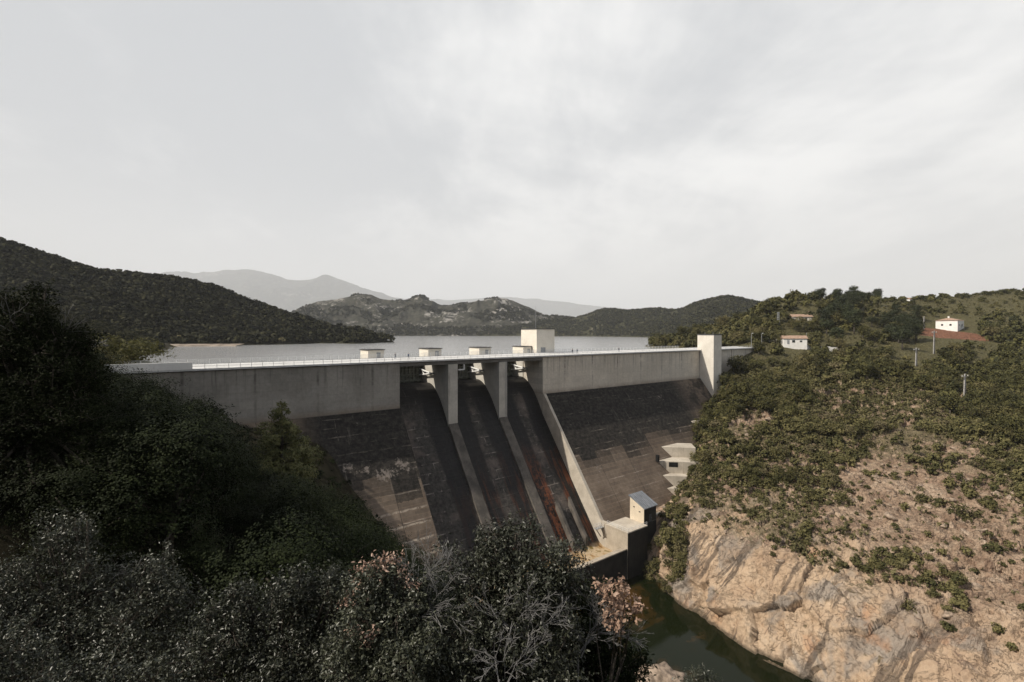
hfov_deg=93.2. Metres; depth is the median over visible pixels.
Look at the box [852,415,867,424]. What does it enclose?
shrub
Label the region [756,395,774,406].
oak tree
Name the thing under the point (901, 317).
pine tree
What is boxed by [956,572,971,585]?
shrub
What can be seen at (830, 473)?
shrub
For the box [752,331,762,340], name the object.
oak tree
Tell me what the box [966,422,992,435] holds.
shrub
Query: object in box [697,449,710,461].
oak tree
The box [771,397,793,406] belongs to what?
oak tree
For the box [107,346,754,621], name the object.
dam
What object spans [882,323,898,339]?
pine tree
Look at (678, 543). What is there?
shrub
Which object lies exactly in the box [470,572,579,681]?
dead shrub
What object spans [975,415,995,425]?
oak tree
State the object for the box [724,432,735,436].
oak tree
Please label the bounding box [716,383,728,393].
oak tree
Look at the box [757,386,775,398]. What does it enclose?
oak tree
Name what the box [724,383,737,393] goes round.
oak tree
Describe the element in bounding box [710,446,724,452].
shrub
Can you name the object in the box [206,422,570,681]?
undergrowth
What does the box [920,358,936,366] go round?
oak tree
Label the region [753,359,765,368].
oak tree
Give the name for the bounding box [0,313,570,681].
terrain
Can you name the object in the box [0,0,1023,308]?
sky
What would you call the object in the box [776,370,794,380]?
oak tree
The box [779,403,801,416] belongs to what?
oak tree
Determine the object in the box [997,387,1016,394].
oak tree
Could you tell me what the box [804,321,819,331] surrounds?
oak tree
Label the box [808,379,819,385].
shrub
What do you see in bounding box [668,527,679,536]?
shrub
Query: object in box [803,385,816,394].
oak tree
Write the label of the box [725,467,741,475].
shrub
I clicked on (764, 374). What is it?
oak tree
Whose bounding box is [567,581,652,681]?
dead shrub
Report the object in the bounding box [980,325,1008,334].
oak tree
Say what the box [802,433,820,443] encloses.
shrub
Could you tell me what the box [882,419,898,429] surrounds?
shrub
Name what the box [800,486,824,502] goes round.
shrub
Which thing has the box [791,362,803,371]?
shrub
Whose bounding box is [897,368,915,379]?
oak tree
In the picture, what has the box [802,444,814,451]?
shrub
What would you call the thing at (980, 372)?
oak tree
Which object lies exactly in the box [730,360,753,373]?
oak tree
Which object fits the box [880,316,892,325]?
pine tree
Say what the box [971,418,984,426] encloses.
shrub
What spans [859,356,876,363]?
oak tree
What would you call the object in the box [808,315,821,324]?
oak tree
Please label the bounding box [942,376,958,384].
oak tree
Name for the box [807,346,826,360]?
oak tree
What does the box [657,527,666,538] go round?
shrub
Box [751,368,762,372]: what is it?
shrub
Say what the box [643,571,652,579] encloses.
shrub
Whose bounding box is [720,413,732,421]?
shrub
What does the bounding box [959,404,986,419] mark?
bush
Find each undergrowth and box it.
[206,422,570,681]
[645,290,1023,604]
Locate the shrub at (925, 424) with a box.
[912,413,947,433]
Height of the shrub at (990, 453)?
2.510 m
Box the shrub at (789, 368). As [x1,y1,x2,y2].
[784,366,796,373]
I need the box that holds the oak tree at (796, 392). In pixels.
[788,386,802,400]
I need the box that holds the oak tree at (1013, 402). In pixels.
[997,400,1018,412]
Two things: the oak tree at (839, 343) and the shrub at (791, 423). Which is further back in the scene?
the oak tree at (839, 343)
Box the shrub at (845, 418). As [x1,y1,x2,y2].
[838,413,855,423]
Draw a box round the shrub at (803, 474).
[793,470,807,478]
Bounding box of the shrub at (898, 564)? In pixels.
[888,560,905,568]
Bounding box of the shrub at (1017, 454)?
[1007,447,1023,458]
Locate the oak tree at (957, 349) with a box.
[950,345,964,352]
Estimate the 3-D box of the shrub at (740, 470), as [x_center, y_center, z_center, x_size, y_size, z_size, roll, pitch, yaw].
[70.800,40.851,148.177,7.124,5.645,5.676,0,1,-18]
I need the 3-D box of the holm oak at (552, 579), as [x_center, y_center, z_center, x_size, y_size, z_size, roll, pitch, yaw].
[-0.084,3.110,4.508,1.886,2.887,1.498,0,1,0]
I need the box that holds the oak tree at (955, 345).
[946,342,965,351]
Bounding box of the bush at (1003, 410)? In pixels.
[987,403,1020,417]
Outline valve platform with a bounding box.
[606,517,647,579]
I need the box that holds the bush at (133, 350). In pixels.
[92,332,176,363]
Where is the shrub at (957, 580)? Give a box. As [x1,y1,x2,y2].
[947,575,964,584]
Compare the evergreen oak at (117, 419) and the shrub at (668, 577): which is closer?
the evergreen oak at (117, 419)
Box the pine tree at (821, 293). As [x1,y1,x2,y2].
[817,288,826,300]
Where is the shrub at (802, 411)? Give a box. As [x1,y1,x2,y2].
[794,408,810,415]
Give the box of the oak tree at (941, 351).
[936,348,949,357]
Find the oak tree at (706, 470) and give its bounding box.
[701,466,714,474]
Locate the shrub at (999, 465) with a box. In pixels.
[989,459,1010,469]
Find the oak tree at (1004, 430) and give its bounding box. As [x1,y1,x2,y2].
[991,424,1021,439]
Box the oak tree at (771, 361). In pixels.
[766,356,781,366]
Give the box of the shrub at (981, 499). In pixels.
[977,495,988,503]
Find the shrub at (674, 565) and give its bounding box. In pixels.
[672,559,687,571]
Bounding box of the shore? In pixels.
[171,344,240,346]
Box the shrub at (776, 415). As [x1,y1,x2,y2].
[774,408,785,420]
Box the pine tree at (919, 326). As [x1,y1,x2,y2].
[913,323,924,341]
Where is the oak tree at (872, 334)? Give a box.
[860,329,882,340]
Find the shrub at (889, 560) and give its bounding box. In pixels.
[881,551,898,564]
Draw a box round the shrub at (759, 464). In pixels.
[755,461,763,468]
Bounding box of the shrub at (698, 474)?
[692,467,705,478]
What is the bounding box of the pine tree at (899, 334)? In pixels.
[889,325,915,349]
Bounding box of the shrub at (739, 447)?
[732,443,743,451]
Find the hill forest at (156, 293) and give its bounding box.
[0,237,395,343]
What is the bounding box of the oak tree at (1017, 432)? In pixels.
[998,424,1023,441]
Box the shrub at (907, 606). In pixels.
[899,598,918,613]
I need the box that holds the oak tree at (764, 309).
[757,306,774,314]
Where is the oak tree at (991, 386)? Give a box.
[972,382,999,394]
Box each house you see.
[359,349,384,357]
[419,347,442,355]
[469,346,491,354]
[513,346,531,352]
[780,335,807,349]
[790,314,813,320]
[935,316,963,331]
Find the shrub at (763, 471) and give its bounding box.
[757,468,767,474]
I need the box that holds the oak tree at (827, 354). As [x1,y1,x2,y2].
[813,348,832,358]
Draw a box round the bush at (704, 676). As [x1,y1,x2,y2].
[672,663,723,681]
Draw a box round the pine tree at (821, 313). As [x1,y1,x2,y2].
[816,307,830,321]
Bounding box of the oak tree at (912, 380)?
[911,378,921,386]
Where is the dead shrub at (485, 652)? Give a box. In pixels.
[468,624,538,681]
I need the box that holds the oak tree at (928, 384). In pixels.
[916,372,942,389]
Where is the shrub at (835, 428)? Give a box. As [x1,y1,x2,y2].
[829,424,842,433]
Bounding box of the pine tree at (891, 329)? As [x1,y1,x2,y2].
[888,327,905,342]
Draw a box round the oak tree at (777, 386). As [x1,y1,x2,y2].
[775,383,787,391]
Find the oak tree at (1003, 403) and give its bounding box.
[992,400,1011,410]
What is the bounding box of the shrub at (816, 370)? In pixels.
[808,363,820,375]
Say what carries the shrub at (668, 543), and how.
on the hillside
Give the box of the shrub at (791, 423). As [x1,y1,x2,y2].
[786,418,796,428]
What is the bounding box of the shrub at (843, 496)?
[830,490,850,502]
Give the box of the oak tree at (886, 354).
[868,352,892,361]
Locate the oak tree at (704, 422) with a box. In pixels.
[691,415,708,436]
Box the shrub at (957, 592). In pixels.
[946,586,963,596]
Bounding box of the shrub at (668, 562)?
[661,558,671,566]
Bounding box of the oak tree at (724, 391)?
[716,389,728,398]
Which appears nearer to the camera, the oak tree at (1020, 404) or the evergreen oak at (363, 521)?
the evergreen oak at (363, 521)
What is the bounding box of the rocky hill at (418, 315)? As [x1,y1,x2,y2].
[298,294,562,335]
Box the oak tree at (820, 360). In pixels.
[803,354,825,369]
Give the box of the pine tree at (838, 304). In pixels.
[827,299,844,315]
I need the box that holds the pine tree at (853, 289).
[849,286,858,292]
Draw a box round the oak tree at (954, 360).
[945,351,962,364]
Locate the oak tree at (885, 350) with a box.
[874,346,896,355]
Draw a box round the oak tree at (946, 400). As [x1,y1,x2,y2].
[936,392,962,412]
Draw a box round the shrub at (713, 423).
[708,419,720,426]
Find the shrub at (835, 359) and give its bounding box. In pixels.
[826,355,846,364]
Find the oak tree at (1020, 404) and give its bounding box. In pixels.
[1013,399,1023,412]
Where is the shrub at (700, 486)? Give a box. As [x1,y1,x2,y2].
[691,479,708,493]
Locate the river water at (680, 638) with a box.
[547,573,812,681]
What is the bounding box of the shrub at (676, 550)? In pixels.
[673,544,686,553]
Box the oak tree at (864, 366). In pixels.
[854,361,880,379]
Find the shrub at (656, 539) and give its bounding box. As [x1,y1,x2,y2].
[652,536,662,547]
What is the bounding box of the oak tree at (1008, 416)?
[992,412,1023,434]
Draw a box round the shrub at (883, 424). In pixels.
[873,420,889,431]
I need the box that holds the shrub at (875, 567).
[864,557,885,570]
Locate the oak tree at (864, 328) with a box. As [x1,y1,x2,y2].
[855,325,869,338]
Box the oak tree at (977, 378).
[962,371,988,388]
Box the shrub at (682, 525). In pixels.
[676,522,685,530]
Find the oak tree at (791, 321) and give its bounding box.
[786,319,803,329]
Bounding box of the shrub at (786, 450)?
[776,443,791,454]
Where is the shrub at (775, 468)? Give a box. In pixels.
[770,464,783,476]
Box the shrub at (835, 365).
[828,362,842,369]
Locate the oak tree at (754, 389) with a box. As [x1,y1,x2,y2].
[743,384,763,395]
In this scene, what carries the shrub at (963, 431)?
on the hillside
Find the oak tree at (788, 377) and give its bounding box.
[773,373,793,385]
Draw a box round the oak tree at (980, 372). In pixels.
[969,367,988,375]
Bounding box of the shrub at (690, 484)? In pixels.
[689,481,699,488]
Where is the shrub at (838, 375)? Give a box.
[831,372,846,377]
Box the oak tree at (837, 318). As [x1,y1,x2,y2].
[829,312,843,324]
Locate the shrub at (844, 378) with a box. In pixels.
[840,375,849,381]
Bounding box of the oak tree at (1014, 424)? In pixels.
[993,419,1023,439]
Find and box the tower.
[697,332,721,397]
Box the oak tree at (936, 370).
[932,369,954,379]
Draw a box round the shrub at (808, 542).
[802,540,811,546]
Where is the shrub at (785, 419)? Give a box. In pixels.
[781,417,801,425]
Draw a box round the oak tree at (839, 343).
[831,338,847,349]
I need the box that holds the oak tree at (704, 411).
[699,407,714,417]
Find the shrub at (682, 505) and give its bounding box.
[674,502,689,512]
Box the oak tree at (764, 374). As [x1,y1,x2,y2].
[754,370,773,380]
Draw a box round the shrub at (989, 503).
[980,499,1000,509]
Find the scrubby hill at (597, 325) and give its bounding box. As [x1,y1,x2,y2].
[478,298,752,336]
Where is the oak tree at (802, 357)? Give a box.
[794,351,818,366]
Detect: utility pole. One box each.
[915,348,916,365]
[932,331,936,353]
[961,374,966,394]
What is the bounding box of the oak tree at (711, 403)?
[703,401,718,412]
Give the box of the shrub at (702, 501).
[695,498,710,507]
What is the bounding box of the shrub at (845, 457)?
[841,454,851,460]
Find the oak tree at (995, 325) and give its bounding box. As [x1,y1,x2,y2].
[980,322,1002,332]
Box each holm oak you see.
[0,277,132,535]
[0,505,221,681]
[0,604,206,681]
[155,554,361,681]
[311,544,457,681]
[400,508,600,681]
[539,568,657,681]
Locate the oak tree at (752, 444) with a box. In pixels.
[742,442,757,453]
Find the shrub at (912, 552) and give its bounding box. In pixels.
[903,549,915,559]
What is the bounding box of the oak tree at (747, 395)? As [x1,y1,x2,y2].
[740,390,756,403]
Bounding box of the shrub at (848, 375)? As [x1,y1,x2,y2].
[828,369,853,380]
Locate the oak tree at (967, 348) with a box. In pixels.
[946,342,971,353]
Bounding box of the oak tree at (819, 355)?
[812,351,825,358]
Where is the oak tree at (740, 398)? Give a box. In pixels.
[734,394,752,406]
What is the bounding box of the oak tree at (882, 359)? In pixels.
[875,357,891,365]
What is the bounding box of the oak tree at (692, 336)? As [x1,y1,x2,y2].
[688,331,701,339]
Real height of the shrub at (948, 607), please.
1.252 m
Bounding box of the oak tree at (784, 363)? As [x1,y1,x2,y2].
[779,358,791,367]
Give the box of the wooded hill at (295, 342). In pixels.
[1,245,393,344]
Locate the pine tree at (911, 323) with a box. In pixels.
[902,319,918,342]
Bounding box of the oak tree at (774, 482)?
[766,476,778,486]
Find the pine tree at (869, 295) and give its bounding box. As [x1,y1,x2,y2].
[864,291,874,299]
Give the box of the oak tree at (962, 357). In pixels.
[950,351,965,362]
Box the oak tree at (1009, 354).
[999,347,1019,359]
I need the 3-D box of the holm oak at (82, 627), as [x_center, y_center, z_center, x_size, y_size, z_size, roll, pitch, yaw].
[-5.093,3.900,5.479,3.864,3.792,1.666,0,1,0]
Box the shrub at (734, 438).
[725,436,737,442]
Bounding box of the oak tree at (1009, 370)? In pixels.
[988,366,1023,381]
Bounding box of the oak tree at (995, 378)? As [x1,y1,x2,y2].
[984,376,1002,388]
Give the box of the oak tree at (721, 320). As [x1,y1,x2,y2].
[715,314,728,324]
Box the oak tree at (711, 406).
[701,398,714,409]
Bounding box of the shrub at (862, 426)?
[847,422,865,433]
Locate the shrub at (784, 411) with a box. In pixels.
[772,408,788,418]
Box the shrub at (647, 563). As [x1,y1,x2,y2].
[644,559,652,570]
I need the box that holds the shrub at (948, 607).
[941,603,957,612]
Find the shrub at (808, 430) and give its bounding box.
[798,426,812,435]
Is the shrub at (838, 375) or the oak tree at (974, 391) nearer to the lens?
the oak tree at (974, 391)
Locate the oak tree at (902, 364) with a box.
[890,358,914,369]
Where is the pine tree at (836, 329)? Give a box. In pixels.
[828,326,845,346]
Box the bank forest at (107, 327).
[1,294,164,357]
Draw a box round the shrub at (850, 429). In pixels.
[844,425,856,434]
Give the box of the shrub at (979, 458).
[975,456,987,462]
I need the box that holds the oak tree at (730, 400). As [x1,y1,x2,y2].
[723,395,743,408]
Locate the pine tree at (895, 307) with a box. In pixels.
[891,305,901,315]
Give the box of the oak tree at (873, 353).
[867,351,879,357]
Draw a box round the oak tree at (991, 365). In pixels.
[984,361,1008,371]
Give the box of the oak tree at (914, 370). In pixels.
[910,367,931,374]
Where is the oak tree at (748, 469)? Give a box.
[744,465,752,473]
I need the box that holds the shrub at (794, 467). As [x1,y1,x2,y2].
[786,463,798,472]
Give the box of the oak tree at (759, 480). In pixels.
[747,474,762,483]
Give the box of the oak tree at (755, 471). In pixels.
[749,468,763,477]
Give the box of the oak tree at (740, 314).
[730,311,747,318]
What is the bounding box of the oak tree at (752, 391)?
[748,385,764,398]
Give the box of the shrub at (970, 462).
[964,459,979,466]
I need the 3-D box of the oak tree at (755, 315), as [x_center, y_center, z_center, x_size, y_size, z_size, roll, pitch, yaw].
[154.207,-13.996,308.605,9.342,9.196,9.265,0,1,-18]
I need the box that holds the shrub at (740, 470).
[729,466,752,481]
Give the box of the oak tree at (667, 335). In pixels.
[653,333,670,346]
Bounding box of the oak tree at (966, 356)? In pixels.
[960,350,978,361]
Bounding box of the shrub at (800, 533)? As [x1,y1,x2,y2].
[792,526,809,537]
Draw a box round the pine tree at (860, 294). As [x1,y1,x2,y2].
[855,291,866,308]
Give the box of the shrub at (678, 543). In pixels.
[672,537,686,548]
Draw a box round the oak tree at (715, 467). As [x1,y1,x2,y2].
[708,463,720,473]
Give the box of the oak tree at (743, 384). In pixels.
[728,379,752,396]
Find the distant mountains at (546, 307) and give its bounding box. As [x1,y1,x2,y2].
[429,297,622,316]
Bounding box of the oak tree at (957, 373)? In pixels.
[948,368,962,378]
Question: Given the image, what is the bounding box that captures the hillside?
[643,288,1023,681]
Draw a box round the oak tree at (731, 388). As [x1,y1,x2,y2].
[726,381,739,392]
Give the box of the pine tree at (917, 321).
[912,318,925,340]
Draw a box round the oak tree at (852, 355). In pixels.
[847,351,868,360]
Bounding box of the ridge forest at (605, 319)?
[477,294,760,335]
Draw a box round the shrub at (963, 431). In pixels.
[952,428,972,433]
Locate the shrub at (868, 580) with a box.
[864,578,873,585]
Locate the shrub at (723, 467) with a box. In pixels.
[719,460,736,470]
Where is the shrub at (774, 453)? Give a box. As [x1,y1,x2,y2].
[769,447,787,462]
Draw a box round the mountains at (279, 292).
[160,269,441,311]
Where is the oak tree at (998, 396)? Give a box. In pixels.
[986,392,1004,407]
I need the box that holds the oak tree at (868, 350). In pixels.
[857,345,876,354]
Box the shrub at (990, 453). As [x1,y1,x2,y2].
[984,449,997,458]
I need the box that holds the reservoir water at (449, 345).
[139,336,663,363]
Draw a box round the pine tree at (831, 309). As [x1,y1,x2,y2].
[825,305,835,315]
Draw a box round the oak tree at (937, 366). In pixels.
[928,364,946,373]
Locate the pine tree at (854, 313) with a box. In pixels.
[846,308,862,333]
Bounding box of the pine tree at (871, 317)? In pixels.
[865,315,879,326]
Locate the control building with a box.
[521,328,554,352]
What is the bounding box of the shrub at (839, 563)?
[833,558,848,567]
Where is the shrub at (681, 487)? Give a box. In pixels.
[677,481,688,491]
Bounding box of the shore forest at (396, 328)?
[291,293,573,334]
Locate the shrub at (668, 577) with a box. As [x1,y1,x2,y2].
[663,570,674,585]
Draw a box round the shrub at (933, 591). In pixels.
[925,587,942,597]
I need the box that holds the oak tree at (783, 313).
[771,310,790,322]
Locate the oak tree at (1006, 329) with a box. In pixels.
[997,327,1016,339]
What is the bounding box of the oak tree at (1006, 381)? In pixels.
[997,373,1019,387]
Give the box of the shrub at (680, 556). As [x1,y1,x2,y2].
[672,552,687,562]
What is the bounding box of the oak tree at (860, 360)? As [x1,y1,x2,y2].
[852,357,872,365]
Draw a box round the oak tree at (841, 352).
[832,348,848,356]
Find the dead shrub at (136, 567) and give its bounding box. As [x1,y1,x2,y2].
[114,555,168,651]
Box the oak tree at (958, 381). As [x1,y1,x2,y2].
[947,378,963,389]
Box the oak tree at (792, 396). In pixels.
[780,392,799,401]
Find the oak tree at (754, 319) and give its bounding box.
[746,314,763,325]
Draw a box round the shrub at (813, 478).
[809,474,819,481]
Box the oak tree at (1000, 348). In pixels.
[996,344,1018,356]
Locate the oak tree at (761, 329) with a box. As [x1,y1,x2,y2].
[747,326,766,336]
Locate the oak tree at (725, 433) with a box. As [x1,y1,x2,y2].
[718,429,729,439]
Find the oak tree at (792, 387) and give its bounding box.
[780,382,804,393]
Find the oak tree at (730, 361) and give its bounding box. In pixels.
[726,355,740,372]
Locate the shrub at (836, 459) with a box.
[829,454,844,463]
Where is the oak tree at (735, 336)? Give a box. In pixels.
[728,329,743,343]
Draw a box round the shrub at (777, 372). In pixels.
[773,369,781,375]
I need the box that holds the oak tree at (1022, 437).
[1000,426,1023,444]
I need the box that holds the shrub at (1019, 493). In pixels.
[1011,491,1023,498]
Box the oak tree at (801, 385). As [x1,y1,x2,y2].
[791,379,806,391]
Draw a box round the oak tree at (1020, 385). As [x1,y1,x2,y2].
[1008,381,1023,391]
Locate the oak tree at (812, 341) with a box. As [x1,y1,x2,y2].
[807,332,825,345]
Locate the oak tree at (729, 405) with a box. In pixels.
[722,402,746,412]
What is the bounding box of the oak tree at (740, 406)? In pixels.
[733,401,743,411]
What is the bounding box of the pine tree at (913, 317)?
[905,313,920,321]
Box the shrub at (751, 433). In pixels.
[747,430,759,438]
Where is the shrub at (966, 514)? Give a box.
[947,501,984,522]
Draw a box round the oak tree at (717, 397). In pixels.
[712,393,727,399]
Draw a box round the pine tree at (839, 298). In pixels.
[835,295,844,303]
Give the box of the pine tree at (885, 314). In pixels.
[879,311,895,317]
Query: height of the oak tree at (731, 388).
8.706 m
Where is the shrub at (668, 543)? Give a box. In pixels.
[662,535,676,551]
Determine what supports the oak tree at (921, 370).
on the hillside
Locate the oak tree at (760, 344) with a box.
[753,341,765,354]
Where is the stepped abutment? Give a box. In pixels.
[656,420,699,494]
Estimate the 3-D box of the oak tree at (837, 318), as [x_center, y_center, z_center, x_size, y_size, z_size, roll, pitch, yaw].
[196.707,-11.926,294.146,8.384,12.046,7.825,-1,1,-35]
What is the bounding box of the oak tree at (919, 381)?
[914,371,936,388]
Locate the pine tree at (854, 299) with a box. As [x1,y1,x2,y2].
[849,296,860,304]
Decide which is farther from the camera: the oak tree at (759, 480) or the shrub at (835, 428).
the shrub at (835, 428)
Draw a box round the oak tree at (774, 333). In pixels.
[765,328,785,342]
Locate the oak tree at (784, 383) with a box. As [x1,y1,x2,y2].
[774,380,793,390]
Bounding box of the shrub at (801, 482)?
[794,477,807,488]
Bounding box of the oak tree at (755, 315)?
[745,313,761,320]
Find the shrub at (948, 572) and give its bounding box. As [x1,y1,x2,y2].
[935,562,955,576]
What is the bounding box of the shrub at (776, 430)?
[769,426,784,434]
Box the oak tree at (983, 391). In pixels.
[978,389,1001,403]
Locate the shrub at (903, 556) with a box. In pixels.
[898,552,910,561]
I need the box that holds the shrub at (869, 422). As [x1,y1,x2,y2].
[866,414,891,426]
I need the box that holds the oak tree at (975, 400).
[955,393,991,411]
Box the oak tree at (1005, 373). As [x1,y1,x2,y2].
[989,370,1013,377]
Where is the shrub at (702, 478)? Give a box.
[697,475,713,485]
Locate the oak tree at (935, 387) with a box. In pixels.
[926,376,947,391]
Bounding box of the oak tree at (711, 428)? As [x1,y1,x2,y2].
[708,426,716,432]
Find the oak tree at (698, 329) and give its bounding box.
[692,327,706,334]
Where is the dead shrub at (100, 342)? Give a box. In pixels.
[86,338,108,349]
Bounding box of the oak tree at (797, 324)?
[792,321,803,330]
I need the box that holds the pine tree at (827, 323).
[820,317,835,334]
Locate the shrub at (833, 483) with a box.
[821,472,848,489]
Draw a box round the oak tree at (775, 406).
[770,403,784,418]
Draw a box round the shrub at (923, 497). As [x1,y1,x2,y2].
[913,493,930,501]
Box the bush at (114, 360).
[94,347,135,364]
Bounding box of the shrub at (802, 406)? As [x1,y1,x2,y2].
[795,403,808,412]
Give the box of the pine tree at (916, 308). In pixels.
[910,304,925,315]
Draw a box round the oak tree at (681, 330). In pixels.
[676,325,686,335]
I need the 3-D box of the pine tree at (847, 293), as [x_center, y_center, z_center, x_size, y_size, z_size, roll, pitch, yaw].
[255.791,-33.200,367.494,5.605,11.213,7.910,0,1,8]
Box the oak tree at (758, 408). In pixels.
[751,397,768,412]
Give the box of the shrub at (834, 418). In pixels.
[822,412,839,421]
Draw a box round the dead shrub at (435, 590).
[375,525,476,680]
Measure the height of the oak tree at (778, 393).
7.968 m
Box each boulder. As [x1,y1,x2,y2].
[636,661,686,681]
[776,559,784,563]
[884,513,898,520]
[909,631,918,637]
[923,503,932,508]
[942,611,953,619]
[959,528,969,535]
[970,582,983,590]
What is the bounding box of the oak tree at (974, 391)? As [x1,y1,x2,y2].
[962,388,988,404]
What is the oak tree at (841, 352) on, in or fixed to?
on the hillside
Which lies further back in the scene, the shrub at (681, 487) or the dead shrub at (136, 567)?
the shrub at (681, 487)
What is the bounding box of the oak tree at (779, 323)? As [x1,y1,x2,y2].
[771,321,783,326]
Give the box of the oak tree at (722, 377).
[717,372,733,384]
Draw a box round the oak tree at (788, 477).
[781,468,796,481]
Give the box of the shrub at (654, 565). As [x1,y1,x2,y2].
[646,556,660,573]
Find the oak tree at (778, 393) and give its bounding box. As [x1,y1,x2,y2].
[769,388,791,399]
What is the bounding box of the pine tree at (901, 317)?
[892,314,909,325]
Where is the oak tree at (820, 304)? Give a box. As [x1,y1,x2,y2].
[815,300,828,307]
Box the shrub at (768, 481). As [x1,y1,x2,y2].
[763,478,771,484]
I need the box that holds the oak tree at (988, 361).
[983,359,1007,365]
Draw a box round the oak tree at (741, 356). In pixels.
[734,355,746,365]
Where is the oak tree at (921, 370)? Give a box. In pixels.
[916,368,929,377]
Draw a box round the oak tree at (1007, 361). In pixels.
[1004,357,1023,365]
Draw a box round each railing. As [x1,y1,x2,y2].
[117,346,677,363]
[192,347,699,368]
[725,346,754,348]
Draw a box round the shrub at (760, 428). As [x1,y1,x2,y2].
[751,423,769,433]
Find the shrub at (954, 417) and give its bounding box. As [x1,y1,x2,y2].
[947,415,960,425]
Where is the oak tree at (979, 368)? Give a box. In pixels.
[968,365,995,376]
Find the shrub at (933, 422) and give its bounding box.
[926,420,944,432]
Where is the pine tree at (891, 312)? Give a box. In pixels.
[888,309,899,318]
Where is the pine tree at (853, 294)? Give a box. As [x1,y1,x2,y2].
[849,292,856,298]
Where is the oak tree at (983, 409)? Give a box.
[961,404,997,418]
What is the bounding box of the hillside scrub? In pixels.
[659,299,1023,650]
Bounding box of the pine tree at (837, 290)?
[833,288,842,296]
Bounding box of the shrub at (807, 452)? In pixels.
[803,450,813,454]
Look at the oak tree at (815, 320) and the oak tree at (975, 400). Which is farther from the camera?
the oak tree at (815, 320)
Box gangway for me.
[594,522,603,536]
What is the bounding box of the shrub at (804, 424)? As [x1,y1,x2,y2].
[794,417,810,428]
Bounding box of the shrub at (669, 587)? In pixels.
[660,584,672,592]
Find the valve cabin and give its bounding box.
[628,491,657,549]
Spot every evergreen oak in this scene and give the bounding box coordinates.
[0,319,115,454]
[0,363,106,469]
[0,448,172,597]
[3,387,159,489]
[9,345,166,449]
[19,397,250,547]
[54,405,253,583]
[57,315,106,357]
[60,370,180,446]
[65,342,160,438]
[85,388,225,500]
[93,400,171,469]
[101,368,228,427]
[102,443,192,517]
[104,410,270,526]
[107,381,183,447]
[147,524,275,654]
[170,397,240,431]
[174,500,264,586]
[178,505,405,680]
[196,437,252,499]
[201,416,266,503]
[202,472,344,587]
[204,533,297,656]
[224,506,325,574]
[232,453,259,484]
[245,475,307,527]
[254,467,356,566]
[263,480,337,533]
[263,551,399,670]
[281,481,358,557]
[284,523,356,576]
[284,538,361,622]
[286,494,408,591]
[309,494,399,561]
[317,507,400,565]
[341,493,363,523]
[347,551,450,627]
[355,530,411,564]
[361,527,450,621]
[397,546,420,561]
[399,559,481,681]
[425,593,465,635]
[437,564,469,603]
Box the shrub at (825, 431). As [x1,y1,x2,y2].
[819,423,834,433]
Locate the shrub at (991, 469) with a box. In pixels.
[980,457,1008,471]
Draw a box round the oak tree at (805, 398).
[799,391,818,405]
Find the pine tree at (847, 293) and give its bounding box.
[844,290,851,297]
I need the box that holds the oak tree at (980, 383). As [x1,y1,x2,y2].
[973,380,1000,392]
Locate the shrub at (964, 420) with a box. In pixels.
[955,414,979,428]
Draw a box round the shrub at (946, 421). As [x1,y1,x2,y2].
[939,416,957,426]
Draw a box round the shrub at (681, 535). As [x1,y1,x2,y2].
[674,531,689,545]
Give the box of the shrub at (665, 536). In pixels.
[660,528,681,547]
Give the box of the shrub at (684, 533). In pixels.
[677,526,690,537]
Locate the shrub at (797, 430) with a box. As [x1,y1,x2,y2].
[795,426,804,433]
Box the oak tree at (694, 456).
[689,454,699,464]
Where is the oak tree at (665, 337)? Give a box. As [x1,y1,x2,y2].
[654,335,668,344]
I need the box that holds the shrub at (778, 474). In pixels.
[765,471,782,482]
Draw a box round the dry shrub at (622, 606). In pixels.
[591,573,652,681]
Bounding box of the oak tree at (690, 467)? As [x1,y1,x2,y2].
[688,464,696,475]
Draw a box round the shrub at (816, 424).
[806,415,831,435]
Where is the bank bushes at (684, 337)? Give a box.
[648,314,773,347]
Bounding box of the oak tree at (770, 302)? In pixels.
[760,297,773,306]
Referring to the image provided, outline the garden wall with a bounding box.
[807,345,838,350]
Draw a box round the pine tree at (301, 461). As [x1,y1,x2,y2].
[250,399,326,487]
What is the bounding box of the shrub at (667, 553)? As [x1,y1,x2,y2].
[663,549,673,557]
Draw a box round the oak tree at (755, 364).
[748,358,761,369]
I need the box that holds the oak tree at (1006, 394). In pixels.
[997,389,1018,399]
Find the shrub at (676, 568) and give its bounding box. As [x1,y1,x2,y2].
[669,559,685,580]
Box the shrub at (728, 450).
[722,446,735,458]
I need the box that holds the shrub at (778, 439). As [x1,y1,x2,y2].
[772,435,786,444]
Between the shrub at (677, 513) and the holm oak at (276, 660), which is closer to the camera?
the holm oak at (276, 660)
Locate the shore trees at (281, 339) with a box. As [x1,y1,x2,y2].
[177,331,656,342]
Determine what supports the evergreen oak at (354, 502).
on the terrain
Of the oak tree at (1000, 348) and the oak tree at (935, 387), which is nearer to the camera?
the oak tree at (935, 387)
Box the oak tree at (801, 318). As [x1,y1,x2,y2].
[795,316,807,326]
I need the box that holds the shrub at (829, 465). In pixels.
[821,459,835,471]
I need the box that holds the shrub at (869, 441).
[858,437,876,447]
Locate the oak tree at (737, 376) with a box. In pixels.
[729,373,744,380]
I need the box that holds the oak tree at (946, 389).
[935,387,949,394]
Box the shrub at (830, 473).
[824,470,838,479]
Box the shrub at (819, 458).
[808,451,828,462]
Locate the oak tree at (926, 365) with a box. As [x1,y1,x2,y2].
[921,362,935,369]
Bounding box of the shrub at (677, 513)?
[672,507,686,518]
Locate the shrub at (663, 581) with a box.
[656,577,667,587]
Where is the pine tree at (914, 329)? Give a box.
[903,325,916,343]
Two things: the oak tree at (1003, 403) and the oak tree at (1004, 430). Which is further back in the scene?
the oak tree at (1003, 403)
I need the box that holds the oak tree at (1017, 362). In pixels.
[1008,359,1023,367]

